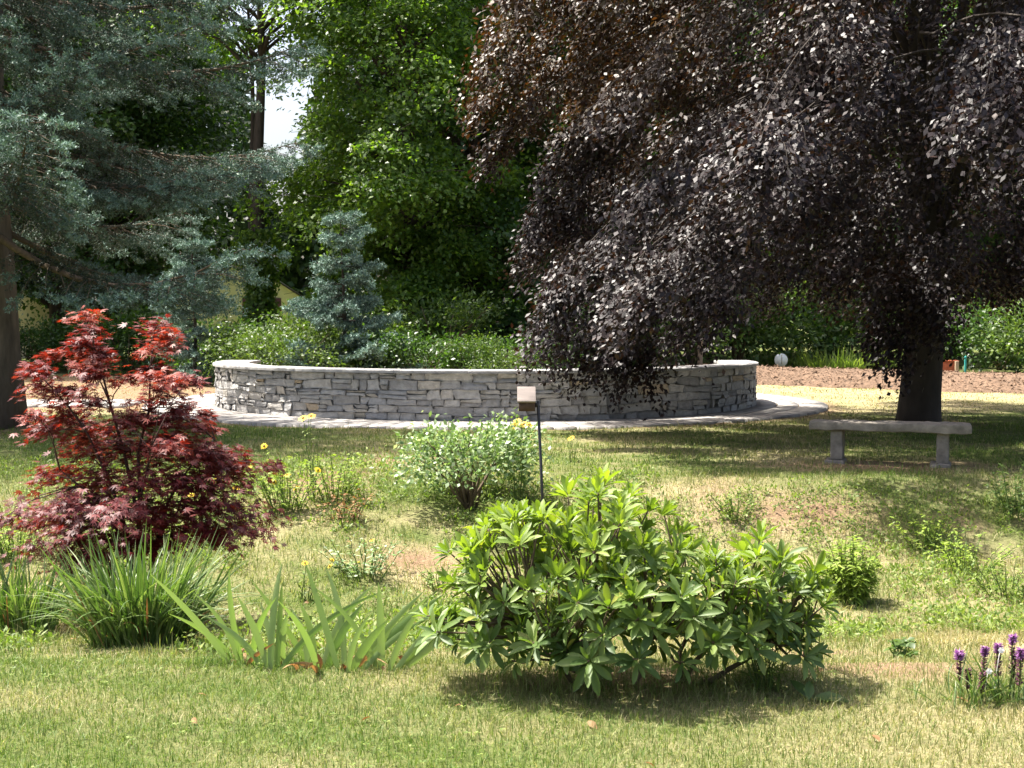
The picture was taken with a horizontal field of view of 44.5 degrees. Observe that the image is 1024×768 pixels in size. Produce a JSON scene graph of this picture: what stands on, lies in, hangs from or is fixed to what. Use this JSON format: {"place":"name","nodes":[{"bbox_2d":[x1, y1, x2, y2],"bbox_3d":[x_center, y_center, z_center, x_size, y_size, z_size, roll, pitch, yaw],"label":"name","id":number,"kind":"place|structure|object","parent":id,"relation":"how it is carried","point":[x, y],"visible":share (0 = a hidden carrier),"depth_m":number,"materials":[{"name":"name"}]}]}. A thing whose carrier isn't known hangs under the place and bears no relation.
{"place":"outdoors","nodes":[
{"label":"outdoors","id":0,"kind":"place"},
{"bbox_2d":[27,393,827,429],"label":"paving","id":1,"kind":"structure","parent":0,"point":[765,407],"depth_m":20.76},
{"bbox_2d":[0,328,1023,767],"bbox_3d":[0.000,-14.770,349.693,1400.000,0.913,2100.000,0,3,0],"label":"ground","id":2,"kind":"structure","parent":0,"point":[418,514],"depth_m":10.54,"materials":[{"name":"green plant"}]},
{"bbox_2d":[0,507,48,563],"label":"pale weed","id":3,"kind":"object","parent":2,"relation":"on","point":[3,547],"visible":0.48,"depth_m":10.70,"materials":[{"name":"green plant"}]},
{"bbox_2d":[0,540,90,638],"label":"daylily","id":4,"kind":"object","parent":2,"relation":"on","point":[9,603],"visible":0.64,"depth_m":8.03,"materials":[{"name":"green plant"}]},
{"bbox_2d":[18,270,103,357],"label":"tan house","id":5,"kind":"structure","parent":2,"relation":"on","point":[29,311],"depth_m":51.93,"materials":[{"name":"beige"}]},
{"bbox_2d":[19,308,107,371],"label":"shrub","id":6,"kind":"object","parent":2,"relation":"on","point":[30,331],"visible":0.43,"depth_m":40.89,"materials":[{"name":"green plant"}]},
{"bbox_2d":[4,0,176,291],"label":"broad tree","id":7,"kind":"object","parent":2,"relation":"on","point":[28,250],"visible":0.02,"depth_m":43.54,"materials":[{"name":"green plant"}]},
{"bbox_2d":[20,311,160,372],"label":"shrub","id":8,"kind":"object","parent":2,"relation":"on","point":[115,341],"visible":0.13,"depth_m":42.25,"materials":[{"name":"green plant"}]},
{"bbox_2d":[31,305,190,376],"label":"shrub","id":9,"kind":"object","parent":2,"relation":"on","point":[131,334],"visible":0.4,"depth_m":39.77,"materials":[{"name":"green plant"}]},
{"bbox_2d":[4,0,249,364],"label":"broad tree","id":10,"kind":"object","parent":2,"relation":"on","point":[118,121],"visible":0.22,"depth_m":45.51,"materials":[{"name":"green plant"}]},
{"bbox_2d":[5,0,265,360],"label":"broad tree","id":11,"kind":"object","parent":2,"relation":"on","point":[176,139],"visible":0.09,"depth_m":48.05,"materials":[{"name":"green plant"}]},
{"bbox_2d":[2,523,271,647],"bbox_3d":[-2.118,1.170,7.480,1.552,0.840,1.633,0,3,0],"label":"daylily","id":12,"kind":"object","parent":2,"relation":"on","point":[111,612],"visible":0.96,"depth_m":7.22,"materials":[{"name":"green plant"}]},
{"bbox_2d":[0,305,298,591],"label":"japanese maple","id":13,"kind":"object","parent":2,"relation":"on","point":[212,457],"visible":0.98,"depth_m":8.71,"materials":[{"name":"red plant"}]},
{"bbox_2d":[0,0,329,429],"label":"spruce tree","id":14,"kind":"object","parent":2,"relation":"on","point":[19,128],"visible":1,"depth_m":18.99,"materials":[{"name":"green plant"}]},
{"bbox_2d":[142,221,247,386],"bbox_3d":[-8.335,-2.054,33.551,2.786,4.649,3.188,3,4,45],"label":"blue spruce","id":15,"kind":"object","parent":2,"relation":"on","point":[191,352],"visible":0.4,"depth_m":33.10,"materials":[{"name":"green plant"}]},
{"bbox_2d":[127,309,291,375],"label":"shrub","id":16,"kind":"object","parent":2,"relation":"on","point":[202,349],"visible":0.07,"depth_m":36.92,"materials":[{"name":"green plant"}]},
{"bbox_2d":[194,515,231,546],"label":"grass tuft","id":17,"kind":"object","parent":2,"relation":"on","point":[214,519],"visible":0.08,"depth_m":11.09,"materials":[{"name":"green plant"}]},
{"bbox_2d":[150,572,276,663],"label":"iris","id":18,"kind":"object","parent":2,"relation":"on","point":[213,640],"visible":0.78,"depth_m":5.93,"materials":[{"name":"green plant"}]},
{"bbox_2d":[188,483,240,517],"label":"yellow flowers","id":19,"kind":"object","parent":2,"relation":"on","point":[216,493],"visible":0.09,"depth_m":11.76,"materials":[{"name":"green plant"}]},
{"bbox_2d":[125,0,343,333],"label":"slender tree","id":20,"kind":"object","parent":2,"relation":"on","point":[262,298],"visible":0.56,"depth_m":42.52,"materials":[{"name":"green plant"}]},
{"bbox_2d":[170,262,311,350],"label":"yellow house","id":21,"kind":"structure","parent":2,"relation":"on","point":[283,296],"depth_m":57.82,"materials":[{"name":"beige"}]},
{"bbox_2d":[157,0,336,314],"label":"slender tree","id":22,"kind":"object","parent":2,"relation":"on","point":[251,40],"visible":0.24,"depth_m":43.60,"materials":[{"name":"green plant"}]},
{"bbox_2d":[193,313,314,385],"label":"shrub","id":23,"kind":"object","parent":2,"relation":"on","point":[225,341],"visible":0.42,"depth_m":32.23,"materials":[{"name":"green plant"}]},
{"bbox_2d":[242,443,327,515],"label":"yellow flowers","id":24,"kind":"object","parent":2,"relation":"on","point":[281,490],"visible":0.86,"depth_m":11.98,"materials":[{"name":"green plant"}]},
{"bbox_2d":[218,316,360,367],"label":"shrub","id":25,"kind":"object","parent":2,"relation":"on","point":[264,348],"visible":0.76,"depth_m":30.64,"materials":[{"name":"green plant"}]},
{"bbox_2d":[207,564,382,669],"bbox_3d":[-1.022,1.090,5.802,0.839,0.511,0.259,0,3,0],"label":"iris","id":26,"kind":"object","parent":2,"relation":"on","point":[277,650],"visible":0.97,"depth_m":5.84,"materials":[{"name":"green plant"}]},
{"bbox_2d":[291,561,318,599],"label":"yellow flowers","id":27,"kind":"object","parent":2,"relation":"on","point":[303,584],"visible":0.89,"depth_m":9.79,"materials":[{"name":"green plant"}]},
{"bbox_2d":[298,413,321,500],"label":"yellow flowers","id":28,"kind":"object","parent":2,"relation":"on","point":[311,415],"visible":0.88,"depth_m":12.35,"materials":[{"name":"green plant"}]},
{"bbox_2d":[252,582,375,672],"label":"iris","id":29,"kind":"object","parent":2,"relation":"on","point":[310,645],"visible":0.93,"depth_m":5.84,"materials":[{"name":"green plant"}]},
{"bbox_2d":[246,291,411,361],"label":"shrub","id":30,"kind":"object","parent":2,"relation":"on","point":[289,322],"visible":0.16,"depth_m":34.29,"materials":[{"name":"green plant"}]},
{"bbox_2d":[301,452,368,501],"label":"leafy weed","id":31,"kind":"object","parent":2,"relation":"on","point":[346,483],"visible":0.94,"depth_m":12.32,"materials":[{"name":"green plant"}]},
{"bbox_2d":[317,489,374,522],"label":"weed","id":32,"kind":"object","parent":2,"relation":"on","point":[356,510],"visible":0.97,"depth_m":11.76,"materials":[{"name":"green plant"}]},
{"bbox_2d":[272,208,429,368],"bbox_3d":[-4.037,-2.073,31.933,3.950,4.870,4.514,2,3,35],"label":"blue spruce","id":33,"kind":"object","parent":2,"relation":"on","point":[333,311],"visible":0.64,"depth_m":31.44,"materials":[{"name":"green plant"}]},
{"bbox_2d":[312,527,410,580],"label":"pale weed","id":34,"kind":"object","parent":2,"relation":"on","point":[356,567],"visible":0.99,"depth_m":10.44,"materials":[{"name":"green plant"}]},
{"bbox_2d":[305,562,443,672],"bbox_3d":[-0.640,1.085,5.837,0.656,0.519,0.204,0,3,0],"label":"iris","id":35,"kind":"object","parent":2,"relation":"on","point":[361,656],"visible":0.91,"depth_m":5.82,"materials":[{"name":"green plant"}]},
{"bbox_2d":[322,326,430,368],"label":"shrub","id":36,"kind":"object","parent":2,"relation":"on","point":[372,337],"visible":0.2,"depth_m":31.82,"materials":[{"name":"green plant"}]},
{"bbox_2d":[309,582,465,670],"bbox_3d":[-0.581,1.156,5.794,0.746,0.488,0.144,0,3,0],"label":"iris","id":37,"kind":"object","parent":2,"relation":"on","point":[409,658],"visible":0.69,"depth_m":5.80,"materials":[{"name":"green plant"}]},
{"bbox_2d":[231,0,556,360],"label":"maple tree","id":38,"kind":"object","parent":2,"relation":"on","point":[395,222],"visible":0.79,"depth_m":38.41,"materials":[{"name":"green plant"}]},
{"bbox_2d":[337,320,501,368],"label":"shrub","id":39,"kind":"object","parent":2,"relation":"on","point":[414,344],"visible":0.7,"depth_m":30.86,"materials":[{"name":"green plant"}]},
{"bbox_2d":[417,564,460,591],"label":"weed","id":40,"kind":"object","parent":2,"relation":"on","point":[429,576],"visible":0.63,"depth_m":10.21,"materials":[{"name":"green plant"}]},
{"bbox_2d":[369,282,523,368],"bbox_3d":[-2.203,-1.489,35.936,5.302,2.932,5.016,1,3,27],"label":"shrub","id":41,"kind":"object","parent":2,"relation":"on","point":[461,308],"visible":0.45,"depth_m":36.00,"materials":[{"name":"green plant"}]},
{"bbox_2d":[365,408,569,510],"bbox_3d":[-0.398,0.742,12.298,1.692,1.048,1.930,1,3,19],"label":"pale shrub","id":42,"kind":"object","parent":2,"relation":"on","point":[506,444],"visible":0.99,"depth_m":12.11,"materials":[{"name":"green plant"}]},
{"bbox_2d":[429,328,519,369],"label":"shrub","id":43,"kind":"object","parent":2,"relation":"on","point":[475,349],"visible":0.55,"depth_m":31.58,"materials":[{"name":"green plant"}]},
{"bbox_2d":[213,360,758,421],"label":"stone wall","id":44,"kind":"structure","parent":2,"relation":"on","point":[250,386],"depth_m":20.90,"materials":[{"name":"grey stone"}]},
{"bbox_2d":[296,0,680,361],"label":"maple tree","id":45,"kind":"object","parent":2,"relation":"on","point":[500,235],"visible":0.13,"depth_m":41.86,"materials":[{"name":"green plant"}]},
{"bbox_2d":[463,342,541,368],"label":"shrub","id":46,"kind":"object","parent":2,"relation":"on","point":[508,365],"visible":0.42,"depth_m":30.72,"materials":[{"name":"green plant"}]},
{"bbox_2d":[10,655,1002,767],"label":"lawn clover","id":47,"kind":"object","parent":2,"relation":"on","point":[335,713],"visible":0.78,"depth_m":4.98,"materials":[{"name":"green plant"}]},
{"bbox_2d":[0,446,1023,657],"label":"ground weeds","id":48,"kind":"object","parent":2,"relation":"on","point":[957,609],"visible":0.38,"depth_m":11.26,"materials":[{"name":"green plant"}]},
{"bbox_2d":[4,0,1023,345],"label":"woods","id":49,"kind":"object","parent":2,"relation":"on","point":[296,276],"visible":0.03,"depth_m":77.33,"materials":[{"name":"green plant"}]},
{"bbox_2d":[446,325,592,368],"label":"shrub","id":50,"kind":"object","parent":2,"relation":"on","point":[513,344],"visible":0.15,"depth_m":32.46,"materials":[{"name":"green plant"}]},
{"bbox_2d":[506,418,533,504],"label":"yellow flowers","id":51,"kind":"object","parent":2,"relation":"on","point":[515,425],"visible":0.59,"depth_m":12.38,"materials":[{"name":"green plant"}]},
{"bbox_2d":[71,478,984,765],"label":"fallen leaves","id":52,"kind":"object","parent":2,"relation":"on","point":[591,724],"visible":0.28,"depth_m":5.01,"materials":[{"name":"brown plant"}]},
{"bbox_2d":[517,387,547,598],"bbox_3d":[0.164,0.893,9.638,0.247,1.741,0.160,0,3,0],"label":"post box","id":53,"kind":"object","parent":2,"relation":"on","point":[526,398],"visible":0.81,"depth_m":9.61,"materials":[{"name":"black metal"}]},
{"bbox_2d":[563,436,577,461],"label":"yellow flowers","id":54,"kind":"object","parent":2,"relation":"on","point":[568,439],"visible":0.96,"depth_m":14.63,"materials":[{"name":"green plant"}]},
{"bbox_2d":[357,0,811,355],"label":"broad tree","id":55,"kind":"object","parent":2,"relation":"on","point":[525,164],"visible":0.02,"depth_m":46.30,"materials":[{"name":"green plant"}]},
{"bbox_2d":[503,293,693,368],"bbox_3d":[2.380,-1.466,38.120,6.445,2.827,6.198,-1,3,-29],"label":"shrub","id":56,"kind":"object","parent":2,"relation":"on","point":[531,317],"visible":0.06,"depth_m":36.92,"materials":[{"name":"green plant"}]},
{"bbox_2d":[408,462,840,695],"bbox_3d":[0.515,0.883,5.574,1.850,1.010,1.096,1,3,16],"label":"rhododendron","id":57,"kind":"object","parent":2,"relation":"on","point":[771,618],"visible":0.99,"depth_m":5.36,"materials":[{"name":"green plant"}]},
{"bbox_2d":[578,284,737,364],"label":"shrub","id":58,"kind":"object","parent":2,"relation":"on","point":[663,331],"visible":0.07,"depth_m":37.81,"materials":[{"name":"green plant"}]},
{"bbox_2d":[354,361,1023,393],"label":"mulch bed","id":59,"kind":"object","parent":2,"relation":"on","point":[952,380],"visible":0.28,"depth_m":31.83,"materials":[{"name":"brown wood"}]},
{"bbox_2d":[697,326,702,364],"bbox_3d":[5.640,-0.977,37.496,0.170,2.028,0.170,0,3,0],"label":"wooden post","id":60,"kind":"object","parent":2,"relation":"on","point":[700,358],"visible":0.07,"depth_m":37.43,"materials":[{"name":"grey wood"}]},
{"bbox_2d":[641,264,794,366],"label":"shrub","id":61,"kind":"object","parent":2,"relation":"on","point":[753,338],"visible":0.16,"depth_m":41.37,"materials":[{"name":"green plant"}]},
{"bbox_2d":[539,0,900,356],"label":"broad tree","id":62,"kind":"object","parent":2,"relation":"on","point":[744,57],"visible":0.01,"depth_m":50.11,"materials":[{"name":"green plant"}]},
{"bbox_2d":[707,491,758,522],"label":"loose weed","id":63,"kind":"object","parent":2,"relation":"on","point":[729,505],"visible":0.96,"depth_m":12.23,"materials":[{"name":"green plant"}]},
{"bbox_2d":[444,0,1023,421],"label":"copper beech","id":64,"kind":"object","parent":2,"relation":"on","point":[777,176],"visible":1,"depth_m":16.57,"materials":[{"name":"purple plant"}]},
{"bbox_2d":[678,264,826,363],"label":"shrub","id":65,"kind":"object","parent":2,"relation":"on","point":[738,354],"visible":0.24,"depth_m":41.75,"materials":[{"name":"green plant"}]},
{"bbox_2d":[737,646,802,691],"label":"grass tuft","id":66,"kind":"object","parent":2,"relation":"on","point":[771,671],"visible":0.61,"depth_m":5.46,"materials":[{"name":"green plant"}]},
{"bbox_2d":[774,353,787,366],"bbox_3d":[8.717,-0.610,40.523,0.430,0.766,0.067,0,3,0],"label":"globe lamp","id":67,"kind":"object","parent":2,"relation":"on","point":[780,360],"visible":0.87,"depth_m":40.49,"materials":[{"name":"white glass"}]},
{"bbox_2d":[710,284,875,365],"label":"shrub","id":68,"kind":"object","parent":2,"relation":"on","point":[830,341],"visible":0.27,"depth_m":44.19,"materials":[{"name":"green plant"}]},
{"bbox_2d":[790,680,848,701],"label":"broad leaf plant","id":69,"kind":"object","parent":2,"relation":"on","point":[807,690],"visible":0.94,"depth_m":5.31,"materials":[{"name":"green plant"}]},
{"bbox_2d":[679,0,1007,354],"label":"broad tree","id":70,"kind":"object","parent":2,"relation":"on","point":[806,288],"visible":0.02,"depth_m":53.53,"materials":[{"name":"green plant"}]},
{"bbox_2d":[820,535,884,606],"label":"leafy clump","id":71,"kind":"object","parent":2,"relation":"on","point":[854,584],"visible":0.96,"depth_m":9.63,"materials":[{"name":"green plant"}]},
{"bbox_2d":[791,283,952,363],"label":"shrub","id":72,"kind":"object","parent":2,"relation":"on","point":[852,330],"visible":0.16,"depth_m":44.75,"materials":[{"name":"green plant"}]},
{"bbox_2d":[809,419,971,467],"bbox_3d":[4.340,0.704,14.370,1.782,0.561,0.416,1,3,20],"label":"stone bench","id":73,"kind":"object","parent":2,"relation":"on","point":[838,428],"visible":0.87,"depth_m":14.22,"materials":[{"name":"stone"}]},
{"bbox_2d":[883,637,918,659],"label":"seedling","id":74,"kind":"object","parent":2,"relation":"on","point":[897,644],"visible":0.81,"depth_m":6.58,"materials":[{"name":"green plant"}]},
{"bbox_2d":[809,0,1023,358],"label":"broad tree","id":75,"kind":"object","parent":2,"relation":"on","point":[972,235],"visible":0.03,"depth_m":49.90,"materials":[{"name":"green plant"}]},
{"bbox_2d":[853,292,997,365],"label":"shrub","id":76,"kind":"object","parent":2,"relation":"on","point":[948,327],"visible":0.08,"depth_m":45.39,"materials":[{"name":"green plant"}]},
{"bbox_2d":[889,510,969,551],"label":"loose weed","id":77,"kind":"object","parent":2,"relation":"on","point":[926,536],"visible":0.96,"depth_m":11.60,"materials":[{"name":"green plant"}]},
{"bbox_2d":[943,360,958,371],"bbox_3d":[13.958,-0.534,40.019,0.560,0.459,0.460,0,3,0],"label":"red box","id":78,"kind":"object","parent":2,"relation":"on","point":[946,367],"visible":0.34,"depth_m":39.82,"materials":[{"name":"paint"}]},
{"bbox_2d":[955,361,958,370],"bbox_3d":[13.742,-0.371,38.626,0.100,0.679,0.100,0,3,0],"label":"short post","id":79,"kind":"object","parent":2,"relation":"on","point":[956,365],"visible":0.45,"depth_m":38.57,"materials":[{"name":"grey wood"}]},
{"bbox_2d":[906,633,1023,711],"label":"blazing star","id":80,"kind":"object","parent":2,"relation":"on","point":[999,650],"visible":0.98,"depth_m":5.27,"materials":[{"name":"green plant"}]},
{"bbox_2d":[964,356,966,372],"bbox_3d":[13.786,-0.435,38.022,0.085,0.855,0.085,0,3,0],"label":"teal post","id":81,"kind":"object","parent":2,"relation":"on","point":[965,358],"visible":0.59,"depth_m":37.99,"materials":[{"name":"metal"}]},
{"bbox_2d":[918,527,1019,575],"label":"loose weed","id":82,"kind":"object","parent":2,"relation":"on","point":[960,553],"visible":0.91,"depth_m":10.77,"materials":[{"name":"green plant"}]},
{"bbox_2d":[938,2,1023,302],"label":"broad tree","id":83,"kind":"object","parent":2,"relation":"on","point":[996,236],"visible":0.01,"depth_m":49.69,"materials":[{"name":"green plant"}]},
{"bbox_2d":[943,297,1023,372],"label":"shrub","id":84,"kind":"object","parent":2,"relation":"on","point":[972,341],"visible":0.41,"depth_m":41.62,"materials":[{"name":"green plant"}]},
{"bbox_2d":[964,295,1023,371],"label":"shrub","id":85,"kind":"object","parent":2,"relation":"on","point":[1004,337],"visible":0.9,"depth_m":40.06,"materials":[{"name":"green plant"}]},
{"bbox_2d":[964,552,1023,599],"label":"loose weed","id":86,"kind":"object","parent":2,"relation":"on","point":[997,584],"visible":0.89,"depth_m":9.83,"materials":[{"name":"green plant"}]},
{"bbox_2d":[984,461,1023,518],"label":"shade weed","id":87,"kind":"object","parent":2,"relation":"on","point":[1007,501],"visible":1,"depth_m":12.28,"materials":[{"name":"green plant"}]},
{"bbox_2d":[121,0,1021,325],"label":"sky","id":88,"kind":"structure","parent":0,"point":[278,124],"materials":[{"name":"white"}]},
{"bbox_2d":[753,348,829,367],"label":"tall grass","id":89,"kind":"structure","parent":0,"point":[789,363],"depth_m":42.35,"materials":[{"name":"green plant"}]},
{"bbox_2d":[790,345,901,369],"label":"tall grass","id":90,"kind":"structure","parent":0,"point":[849,363],"depth_m":40.78,"materials":[{"name":"green plant"}]}
]}

